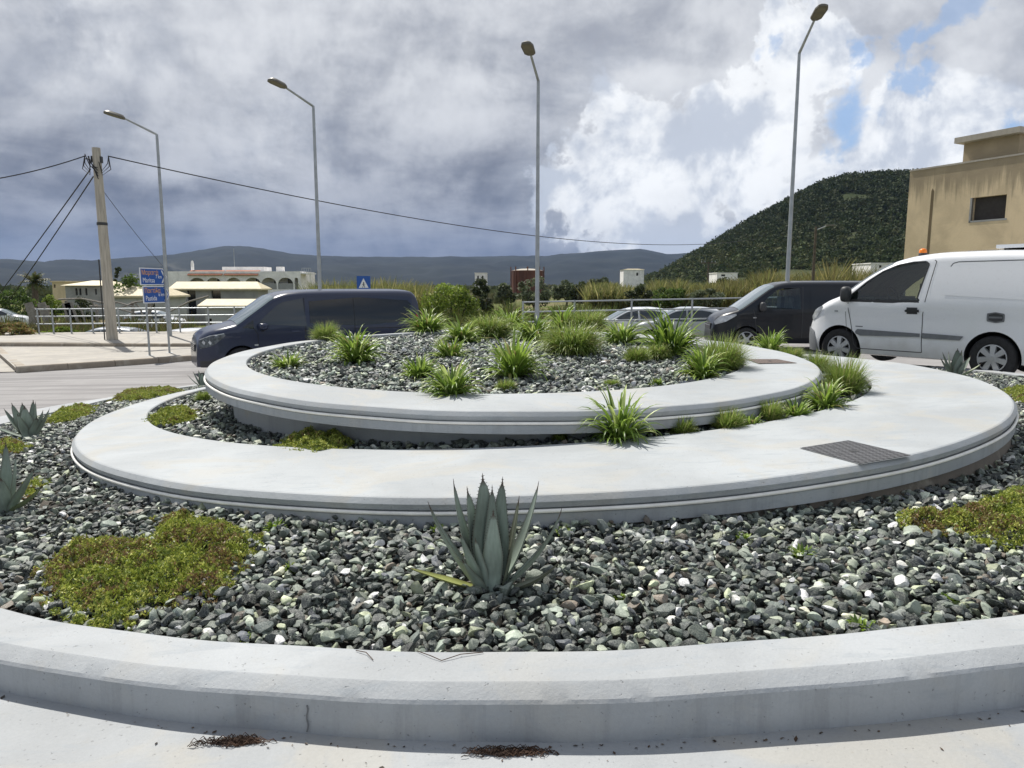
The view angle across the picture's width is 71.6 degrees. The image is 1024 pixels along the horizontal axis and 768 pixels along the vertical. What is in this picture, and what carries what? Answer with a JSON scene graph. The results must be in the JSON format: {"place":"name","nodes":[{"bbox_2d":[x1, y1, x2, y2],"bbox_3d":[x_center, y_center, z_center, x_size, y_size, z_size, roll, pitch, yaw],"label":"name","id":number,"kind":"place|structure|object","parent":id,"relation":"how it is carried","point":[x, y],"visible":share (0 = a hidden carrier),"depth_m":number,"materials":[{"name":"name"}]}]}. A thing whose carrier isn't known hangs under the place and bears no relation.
{"place":"outdoors","nodes":[
{"label":"outdoors","id":0,"kind":"place"},
{"bbox_2d":[0,346,190,367],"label":"pavement","id":1,"kind":"structure","parent":0,"point":[31,355],"depth_m":21.67,"materials":[{"name":"beige concrete"}]},
{"bbox_2d":[139,268,172,355],"bbox_3d":[-10.603,-2.154,21.178,0.219,2.567,1.297,2,8,14],"label":"direction sign","id":2,"kind":"object","parent":1,"relation":"on","point":[154,276],"visible":1,"depth_m":20.99,"materials":[{"name":"metal"}]},
{"bbox_2d":[0,331,195,342],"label":"pavement","id":3,"kind":"structure","parent":0,"point":[129,337],"depth_m":26.97,"materials":[{"name":"beige concrete"}]},
{"bbox_2d":[82,147,117,339],"bbox_3d":[-14.695,-4.845,25.577,1.026,7.062,0.389,0,8,0],"label":"utility pole","id":4,"kind":"object","parent":3,"relation":"on","point":[96,160],"visible":0.97,"depth_m":25.47,"materials":[{"name":"wood"}]},
{"bbox_2d":[109,156,754,244],"bbox_3d":[4.952,-10.474,48.021,0.040,1.616,59.989,7,10,39],"label":"overhead cable","id":5,"kind":"object","parent":4,"relation":"attached to","point":[377,211],"visible":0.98,"depth_m":33.63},
{"bbox_2d":[103,110,171,335],"bbox_3d":[-14.051,-5.808,26.936,1.937,8.569,0.454,-4,9,-26],"label":"street lamp","id":6,"kind":"object","parent":3,"relation":"on","point":[114,114],"visible":0.77,"depth_m":27.08,"materials":[{"name":"metal"}]},
{"bbox_2d":[35,307,243,333],"bbox_3d":[-14.820,-2.645,29.515,9.916,1.152,0.068,0,8,0],"label":"railing","id":7,"kind":"object","parent":3,"relation":"on","point":[93,323],"visible":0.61,"depth_m":29.47,"materials":[{"name":"metal"}]},
{"bbox_2d":[267,78,321,288],"bbox_3d":[-7.690,-6.059,25.737,0.472,9.176,2.103,5,9,34],"label":"street lamp","id":8,"kind":"object","parent":3,"relation":"on","point":[277,83],"visible":0.69,"depth_m":26.15,"materials":[{"name":"metal"}]},
{"bbox_2d":[0,297,594,342],"bbox_3d":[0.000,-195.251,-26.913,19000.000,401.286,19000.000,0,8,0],"label":"ground","id":9,"kind":"structure","parent":0,"point":[519,302],"depth_m":101.26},
{"bbox_2d":[0,322,37,335],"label":"shrub","id":10,"kind":"object","parent":9,"relation":"on","point":[18,328],"visible":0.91,"depth_m":28.95,"materials":[{"name":"brown plant"}]},
{"bbox_2d":[0,286,39,315],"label":"bush","id":11,"kind":"object","parent":9,"relation":"on","point":[5,296],"visible":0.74,"depth_m":61.32,"materials":[{"name":"green plant"}]},
{"bbox_2d":[17,271,52,323],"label":"palm tree","id":12,"kind":"object","parent":9,"relation":"on","point":[34,279],"visible":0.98,"depth_m":67.25,"materials":[{"name":"green plant"}]},
{"bbox_2d":[50,281,85,307],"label":"house","id":13,"kind":"structure","parent":9,"relation":"on","point":[58,287],"depth_m":94.22,"materials":[{"name":"paint"}]},
{"bbox_2d":[74,297,102,324],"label":"bush","id":14,"kind":"object","parent":9,"relation":"on","point":[81,302],"visible":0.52,"depth_m":57.44,"materials":[{"name":"green plant"}]},
{"bbox_2d":[65,281,123,318],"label":"house","id":15,"kind":"structure","parent":9,"relation":"on","point":[89,290],"depth_m":77.42,"materials":[{"name":"grey paint"}]},
{"bbox_2d":[0,313,207,332],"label":"grass verge","id":16,"kind":"object","parent":9,"relation":"on","point":[88,327],"depth_m":39.88,"materials":[{"name":"green plant"}]},
{"bbox_2d":[24,295,208,325],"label":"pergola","id":17,"kind":"object","parent":9,"relation":"on","point":[30,309],"visible":0.63,"depth_m":43.53,"materials":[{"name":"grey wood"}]},
{"bbox_2d":[113,272,152,292],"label":"tree","id":18,"kind":"object","parent":9,"relation":"on","point":[128,281],"visible":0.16,"depth_m":58.77,"materials":[{"name":"green plant"}]},
{"bbox_2d":[114,286,189,320],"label":"shed","id":19,"kind":"structure","parent":9,"relation":"on","point":[135,293],"depth_m":58.12,"materials":[{"name":"beige paint"}]},
{"bbox_2d":[124,310,187,326],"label":"parked car","id":20,"kind":"object","parent":9,"relation":"on","point":[157,313],"visible":0.23,"depth_m":49.06,"materials":[{"name":"white paint"}]},
{"bbox_2d":[169,282,271,323],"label":"shed","id":21,"kind":"structure","parent":9,"relation":"on","point":[231,290],"depth_m":65.90,"materials":[{"name":"grey paint"}]},
{"bbox_2d":[197,299,255,325],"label":"shed","id":22,"kind":"structure","parent":9,"relation":"on","point":[225,303],"depth_m":50.14,"materials":[{"name":"beige paint"}]},
{"bbox_2d":[168,248,315,292],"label":"arcade house","id":23,"kind":"structure","parent":9,"relation":"on","point":[280,279],"depth_m":108.88,"materials":[{"name":"white paint"}]},
{"bbox_2d":[0,283,646,304],"bbox_3d":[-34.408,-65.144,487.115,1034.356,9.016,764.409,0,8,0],"label":"plain woodland","id":24,"kind":"object","parent":9,"relation":"on","point":[42,293],"visible":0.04,"depth_m":152.29,"materials":[{"name":"green plant"}]},
{"bbox_2d":[295,275,457,313],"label":"reed bed","id":25,"kind":"object","parent":9,"relation":"on","point":[416,290],"visible":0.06,"depth_m":48.85,"materials":[{"name":"green plant"}]},
{"bbox_2d":[420,282,481,323],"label":"round bush","id":26,"kind":"object","parent":9,"relation":"on","point":[459,295],"visible":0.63,"depth_m":44.01,"materials":[{"name":"green plant"}]},
{"bbox_2d":[471,276,493,315],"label":"tree","id":27,"kind":"object","parent":9,"relation":"on","point":[485,289],"visible":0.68,"depth_m":54.26,"materials":[{"name":"green plant"}]},
{"bbox_2d":[493,283,517,305],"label":"olive tree","id":28,"kind":"object","parent":9,"relation":"on","point":[504,290],"visible":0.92,"depth_m":86.73,"materials":[{"name":"green plant"}]},
{"bbox_2d":[510,266,543,293],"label":"storage tank","id":29,"kind":"object","parent":9,"relation":"on","point":[520,275],"visible":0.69,"depth_m":165.15,"materials":[{"name":"metal"}]},
{"bbox_2d":[516,276,553,310],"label":"olive tree","id":30,"kind":"object","parent":9,"relation":"on","point":[529,295],"visible":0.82,"depth_m":77.04,"materials":[{"name":"green plant"}]},
{"bbox_2d":[551,279,580,304],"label":"olive tree","id":31,"kind":"object","parent":9,"relation":"on","point":[562,289],"visible":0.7,"depth_m":93.22,"materials":[{"name":"green plant"}]},
{"bbox_2d":[620,269,644,287],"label":"house","id":32,"kind":"structure","parent":9,"relation":"on","point":[632,277],"depth_m":247.30,"materials":[{"name":"white paint"}]},
{"bbox_2d":[602,307,667,331],"bbox_3d":[5.000,-2.483,29.941,3.870,1.535,2.034,0,8,0],"label":"parked car","id":33,"kind":"object","parent":9,"relation":"on","point":[618,315],"visible":0.17,"depth_m":29.10,"materials":[{"name":"white paint"}]},
{"bbox_2d":[624,283,653,306],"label":"olive tree","id":34,"kind":"object","parent":9,"relation":"on","point":[639,290],"visible":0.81,"depth_m":61.39,"materials":[{"name":"green plant"}]},
{"bbox_2d":[575,277,723,309],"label":"reed bed","id":35,"kind":"object","parent":9,"relation":"on","point":[609,290],"visible":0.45,"depth_m":71.96,"materials":[{"name":"green plant"}]},
{"bbox_2d":[652,286,685,307],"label":"olive tree","id":36,"kind":"object","parent":9,"relation":"on","point":[674,293],"visible":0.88,"depth_m":64.84,"materials":[{"name":"green plant"}]},
{"bbox_2d":[632,306,718,336],"bbox_3d":[6.887,-2.411,29.142,3.870,1.535,2.034,1,8,8],"label":"parked car","id":37,"kind":"object","parent":9,"relation":"on","point":[699,313],"visible":0.23,"depth_m":28.29,"materials":[{"name":"silver metal"}]},
{"bbox_2d":[686,288,724,307],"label":"olive tree","id":38,"kind":"object","parent":9,"relation":"on","point":[712,303],"visible":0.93,"depth_m":63.08,"materials":[{"name":"green plant"}]},
{"bbox_2d":[690,258,880,309],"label":"reed bed","id":39,"kind":"object","parent":9,"relation":"on","point":[734,288],"visible":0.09,"depth_m":66.64,"materials":[{"name":"green plant"}]},
{"bbox_2d":[904,126,1023,297],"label":"ochre house","id":40,"kind":"structure","parent":9,"relation":"on","point":[973,200],"depth_m":28.57,"materials":[{"name":"paint"}]},
{"bbox_2d":[0,246,686,286],"bbox_3d":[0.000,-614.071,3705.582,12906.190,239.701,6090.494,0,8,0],"label":"mountains","id":41,"kind":"structure","parent":0,"point":[575,268],"depth_m":2987.71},
{"bbox_2d":[148,371,871,448],"bbox_3d":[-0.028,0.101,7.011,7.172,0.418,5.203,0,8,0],"label":"pebble bed","id":42,"kind":"object","parent":0,"point":[221,412],"visible":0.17,"depth_m":5.30,"materials":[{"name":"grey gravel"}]},
{"bbox_2d":[141,403,201,425],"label":"creeping succulent","id":43,"kind":"object","parent":42,"relation":"on","point":[177,413],"visible":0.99,"depth_m":6.12,"materials":[{"name":"green plant"}]},
{"bbox_2d":[273,425,354,451],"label":"creeping succulent","id":44,"kind":"object","parent":42,"relation":"on","point":[308,437],"visible":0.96,"depth_m":4.76,"materials":[{"name":"green plant"}]},
{"bbox_2d":[203,330,822,446],"bbox_3d":[0.014,0.016,7.376,5.888,0.793,5.888,0,8,0],"label":"ring","id":45,"kind":"object","parent":42,"relation":"on","point":[264,402],"visible":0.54,"depth_m":4.89,"materials":[{"name":"paint"}]},
{"bbox_2d":[247,332,743,393],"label":"soil ground","id":46,"kind":"structure","parent":45,"relation":"in","point":[499,376],"depth_m":6.18,"materials":[{"name":"grey gravel"}]},
{"bbox_2d":[264,349,311,368],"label":"leafy clump","id":47,"kind":"object","parent":46,"relation":"on","point":[292,360],"visible":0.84,"depth_m":6.60,"materials":[{"name":"green plant"}]},
{"bbox_2d":[307,320,344,341],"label":"grass tuft","id":48,"kind":"object","parent":46,"relation":"on","point":[322,333],"visible":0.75,"depth_m":8.84,"materials":[{"name":"green plant"}]},
{"bbox_2d":[317,326,391,365],"bbox_3d":[-1.498,-0.381,6.835,0.718,0.384,0.706,0,8,2],"label":"leafy clump","id":49,"kind":"object","parent":46,"relation":"on","point":[356,350],"visible":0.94,"depth_m":6.75,"materials":[{"name":"green plant"}]},
{"bbox_2d":[397,352,444,380],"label":"leafy clump","id":50,"kind":"object","parent":46,"relation":"on","point":[413,370],"visible":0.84,"depth_m":5.96,"materials":[{"name":"green plant"}]},
{"bbox_2d":[398,305,454,335],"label":"leafy clump","id":51,"kind":"object","parent":46,"relation":"on","point":[430,324],"visible":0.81,"depth_m":9.96,"materials":[{"name":"green plant"}]},
{"bbox_2d":[424,336,473,357],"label":"leafy clump","id":52,"kind":"object","parent":46,"relation":"on","point":[445,349],"visible":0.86,"depth_m":7.11,"materials":[{"name":"green plant"}]},
{"bbox_2d":[416,358,488,398],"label":"leafy clump","id":53,"kind":"object","parent":46,"relation":"on","point":[453,382],"visible":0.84,"depth_m":5.04,"materials":[{"name":"green plant"}]},
{"bbox_2d":[438,315,490,343],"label":"leafy clump","id":54,"kind":"object","parent":46,"relation":"on","point":[464,332],"visible":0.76,"depth_m":8.46,"materials":[{"name":"green plant"}]},
{"bbox_2d":[461,311,517,339],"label":"grassy clump","id":55,"kind":"object","parent":46,"relation":"on","point":[496,327],"visible":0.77,"depth_m":9.04,"materials":[{"name":"green plant"}]},
{"bbox_2d":[473,322,556,380],"bbox_3d":[-0.006,-0.274,5.915,0.682,0.479,0.722,-5,9,-30],"label":"leafy clump","id":56,"kind":"object","parent":46,"relation":"on","point":[514,361],"visible":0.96,"depth_m":5.85,"materials":[{"name":"green plant"}]},
{"bbox_2d":[508,310,554,341],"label":"leafy clump","id":57,"kind":"object","parent":46,"relation":"on","point":[527,330],"visible":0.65,"depth_m":8.67,"materials":[{"name":"green plant"}]},
{"bbox_2d":[531,316,613,357],"bbox_3d":[0.613,-0.503,7.372,0.906,0.433,0.956,-7,10,-39],"label":"grassy clump","id":58,"kind":"object","parent":46,"relation":"on","point":[574,341],"visible":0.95,"depth_m":7.21,"materials":[{"name":"green plant"}]},
{"bbox_2d":[593,318,648,344],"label":"leafy clump","id":59,"kind":"object","parent":46,"relation":"on","point":[623,333],"visible":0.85,"depth_m":8.49,"materials":[{"name":"green plant"}]},
{"bbox_2d":[620,343,653,363],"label":"grass tuft","id":60,"kind":"object","parent":46,"relation":"on","point":[638,355],"visible":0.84,"depth_m":6.86,"materials":[{"name":"green plant"}]},
{"bbox_2d":[647,340,672,361],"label":"grassy clump","id":61,"kind":"object","parent":46,"relation":"on","point":[660,352],"visible":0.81,"depth_m":7.07,"materials":[{"name":"green plant"}]},
{"bbox_2d":[628,298,705,358],"bbox_3d":[1.655,-0.586,7.443,0.914,0.617,0.950,6,10,36],"label":"leafy clump","id":62,"kind":"object","parent":46,"relation":"on","point":[678,340],"visible":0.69,"depth_m":7.35,"materials":[{"name":"green plant"}]},
{"bbox_2d":[671,341,729,380],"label":"leafy clump","id":63,"kind":"object","parent":46,"relation":"on","point":[700,367],"visible":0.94,"depth_m":5.94,"materials":[{"name":"green plant"}]},
{"bbox_2d":[692,329,759,372],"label":"grass tuft","id":64,"kind":"object","parent":46,"relation":"on","point":[735,359],"visible":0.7,"depth_m":6.36,"materials":[{"name":"green plant"}]},
{"bbox_2d":[488,305,531,330],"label":"leafy clump","id":65,"kind":"object","parent":45,"relation":"on","point":[513,315],"visible":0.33,"depth_m":10.40,"materials":[{"name":"green plant"}]},
{"bbox_2d":[540,302,578,329],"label":"leafy clump","id":66,"kind":"object","parent":45,"relation":"on","point":[560,317],"visible":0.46,"depth_m":10.41,"materials":[{"name":"green plant"}]},
{"bbox_2d":[562,306,612,331],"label":"grassy clump","id":67,"kind":"object","parent":45,"relation":"on","point":[599,318],"visible":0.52,"depth_m":10.17,"materials":[{"name":"green plant"}]},
{"bbox_2d":[572,383,663,446],"bbox_3d":[0.707,0.185,4.531,0.611,0.409,0.598,6,10,38],"label":"leafy clump","id":68,"kind":"object","parent":42,"relation":"on","point":[619,430],"visible":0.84,"depth_m":4.44,"materials":[{"name":"green plant"}]},
{"bbox_2d":[666,414,698,433],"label":"grass tuft","id":69,"kind":"object","parent":42,"relation":"on","point":[682,427],"visible":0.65,"depth_m":4.63,"materials":[{"name":"green plant"}]},
{"bbox_2d":[710,403,749,428],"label":"grass tuft","id":70,"kind":"object","parent":42,"relation":"on","point":[732,419],"visible":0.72,"depth_m":4.72,"materials":[{"name":"green plant"}]},
{"bbox_2d":[759,396,788,421],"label":"grass tuft","id":71,"kind":"object","parent":42,"relation":"on","point":[772,412],"visible":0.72,"depth_m":4.96,"materials":[{"name":"green plant"}]},
{"bbox_2d":[780,395,813,418],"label":"leafy clump","id":72,"kind":"object","parent":42,"relation":"on","point":[794,410],"visible":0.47,"depth_m":5.08,"materials":[{"name":"green plant"}]},
{"bbox_2d":[801,348,833,371],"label":"grass tuft","id":73,"kind":"object","parent":42,"relation":"on","point":[815,359],"visible":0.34,"depth_m":7.49,"materials":[{"name":"green plant"}]},
{"bbox_2d":[800,375,856,410],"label":"leafy clump","id":74,"kind":"object","parent":42,"relation":"on","point":[828,396],"visible":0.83,"depth_m":5.32,"materials":[{"name":"green plant"}]},
{"bbox_2d":[815,353,882,397],"bbox_3d":[2.803,-0.096,5.975,0.594,0.414,0.614,-1,8,-9],"label":"grass tuft","id":75,"kind":"object","parent":42,"relation":"on","point":[851,378],"visible":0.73,"depth_m":5.89,"materials":[{"name":"green plant"}]},
{"bbox_2d":[0,398,1023,767],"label":"apron pavement","id":76,"kind":"structure","parent":0,"point":[34,732],"depth_m":1.96,"materials":[{"name":"concrete"}]},
{"bbox_2d":[187,732,276,747],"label":"dry roots","id":77,"kind":"object","parent":76,"relation":"on","point":[236,741],"visible":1,"depth_m":2.01,"materials":[{"name":"brown plant"}]},
{"bbox_2d":[461,744,558,757],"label":"dry roots","id":78,"kind":"object","parent":76,"relation":"on","point":[506,752],"visible":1,"depth_m":1.93,"materials":[{"name":"brown plant"}]},
{"bbox_2d":[0,366,1023,651],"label":"soil ground","id":79,"kind":"structure","parent":0,"point":[466,626],"depth_m":2.71,"materials":[{"name":"grey gravel"}]},
{"bbox_2d":[0,435,33,454],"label":"creeping succulent","id":80,"kind":"object","parent":79,"relation":"on","point":[12,444],"visible":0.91,"depth_m":5.78,"materials":[{"name":"green plant"}]},
{"bbox_2d":[0,442,41,514],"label":"agave","id":81,"kind":"object","parent":79,"relation":"on","point":[10,497],"visible":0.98,"depth_m":4.01,"materials":[{"name":"green plant"}]},
{"bbox_2d":[0,400,49,436],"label":"agave","id":82,"kind":"object","parent":79,"relation":"on","point":[25,421],"visible":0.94,"depth_m":6.46,"materials":[{"name":"green plant"}]},
{"bbox_2d":[45,402,99,423],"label":"creeping succulent","id":83,"kind":"object","parent":79,"relation":"on","point":[70,412],"visible":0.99,"depth_m":7.73,"materials":[{"name":"green plant"}]},
{"bbox_2d":[106,385,184,401],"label":"creeping succulent","id":84,"kind":"object","parent":79,"relation":"on","point":[140,393],"visible":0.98,"depth_m":9.79,"materials":[{"name":"green plant"}]},
{"bbox_2d":[29,507,268,630],"bbox_3d":[-1.552,0.738,3.070,1.231,0.160,0.913,6,10,39],"label":"creeping succulent","id":85,"kind":"object","parent":79,"relation":"on","point":[98,552],"visible":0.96,"depth_m":2.91,"materials":[{"name":"green plant"}]},
{"bbox_2d":[404,473,561,594],"bbox_3d":[-0.107,0.580,2.692,0.586,0.454,0.200,0,8,0],"label":"agave","id":86,"kind":"object","parent":79,"relation":"on","point":[492,550],"visible":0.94,"depth_m":2.72,"materials":[{"name":"green plant"}]},
{"bbox_2d":[70,354,1018,528],"bbox_3d":[0.222,0.135,7.393,8.216,0.635,8.216,0,8,0],"label":"ring","id":87,"kind":"object","parent":79,"relation":"on","point":[942,427],"visible":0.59,"depth_m":3.96,"materials":[{"name":"paint"}]},
{"bbox_2d":[748,327,790,351],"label":"leafy clump","id":88,"kind":"object","parent":87,"relation":"on","point":[770,342],"visible":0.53,"depth_m":9.43,"materials":[{"name":"green plant"}]},
{"bbox_2d":[801,440,912,463],"bbox_3d":[1.871,0.368,3.887,0.368,0.027,0.467,-3,8,-19],"label":"drain grate","id":89,"kind":"object","parent":87,"relation":"on","point":[854,452],"visible":1,"depth_m":3.86,"materials":[{"name":"metal"}]},
{"bbox_2d":[894,485,1023,551],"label":"creeping succulent","id":90,"kind":"object","parent":79,"relation":"on","point":[1004,514],"visible":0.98,"depth_m":3.25,"materials":[{"name":"green plant"}]},
{"bbox_2d":[941,349,979,374],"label":"agave","id":91,"kind":"object","parent":79,"relation":"on","point":[957,365],"visible":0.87,"depth_m":9.71,"materials":[{"name":"green plant"}]},
{"bbox_2d":[1001,384,1023,402],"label":"creeping succulent","id":92,"kind":"object","parent":79,"relation":"on","point":[1016,391],"visible":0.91,"depth_m":7.43,"materials":[{"name":"green plant"}]},
{"bbox_2d":[0,337,1023,415],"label":"road","id":93,"kind":"structure","parent":0,"point":[43,389],"depth_m":15.13,"materials":[{"name":"grey asphalt"}]},
{"bbox_2d":[0,342,190,346],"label":"kerb","id":94,"kind":"structure","parent":93,"relation":"on","point":[43,344],"depth_m":24.45,"materials":[{"name":"grey concrete"}]},
{"bbox_2d":[0,347,191,372],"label":"kerb","id":95,"kind":"structure","parent":93,"relation":"on","point":[21,367],"depth_m":18.93,"materials":[{"name":"grey concrete"}]},
{"bbox_2d":[190,289,419,367],"bbox_3d":[-4.957,-1.324,17.227,5.167,1.945,2.444,-4,9,-29],"label":"van","id":96,"kind":"object","parent":93,"relation":"on","point":[277,318],"visible":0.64,"depth_m":16.28,"materials":[{"name":"blue paint"}]},
{"bbox_2d":[0,365,1023,742],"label":"planter kerb","id":97,"kind":"structure","parent":93,"relation":"on","point":[832,681],"depth_m":2.08,"materials":[{"name":"concrete"}]},
{"bbox_2d":[521,41,539,319],"bbox_3d":[0.658,-5.786,22.628,0.409,9.162,2.041,2,8,13],"label":"street lamp","id":98,"kind":"object","parent":93,"relation":"on","point":[528,48],"visible":0.81,"depth_m":23.23,"materials":[{"name":"metal"}]},
{"bbox_2d":[522,297,776,329],"bbox_3d":[5.048,-2.374,24.709,9.407,1.353,0.069,0,8,2],"label":"railing","id":99,"kind":"object","parent":93,"relation":"on","point":[632,309],"visible":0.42,"depth_m":24.68,"materials":[{"name":"metal"}]},
{"bbox_2d":[704,281,860,345],"bbox_3d":[8.090,-1.944,20.124,4.970,1.950,2.360,1,8,7],"label":"van","id":100,"kind":"object","parent":93,"relation":"on","point":[799,303],"visible":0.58,"depth_m":19.33,"materials":[{"name":"black paint"}]},
{"bbox_2d":[785,4,827,280],"bbox_3d":[9.261,-6.444,22.716,0.388,10.105,1.974,0,8,0],"label":"street lamp","id":101,"kind":"object","parent":93,"relation":"on","point":[819,11],"visible":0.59,"depth_m":23.29,"materials":[{"name":"metal"}]},
{"bbox_2d":[809,244,1023,372],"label":"van","id":102,"kind":"object","parent":93,"relation":"on","point":[968,304],"visible":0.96,"depth_m":10.97,"materials":[{"name":"white paint"}]},
{"bbox_2d":[0,0,1023,261],"label":"sky","id":103,"kind":"structure","parent":0,"point":[669,124],"materials":[{"name":"grey"}]},
{"bbox_2d":[419,296,620,330],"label":"grass verge","id":104,"kind":"object","parent":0,"point":[512,309],"depth_m":44.55,"materials":[{"name":"green plant"}]},
{"bbox_2d":[683,184,904,281],"bbox_3d":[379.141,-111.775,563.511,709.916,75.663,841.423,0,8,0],"label":"hill","id":105,"kind":"structure","parent":0,"point":[849,195],"depth_m":310.29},
{"bbox_2d":[644,168,918,285],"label":"hill forest","id":106,"kind":"object","parent":105,"relation":"on","point":[814,202],"visible":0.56,"depth_m":343.85,"materials":[{"name":"green plant"}]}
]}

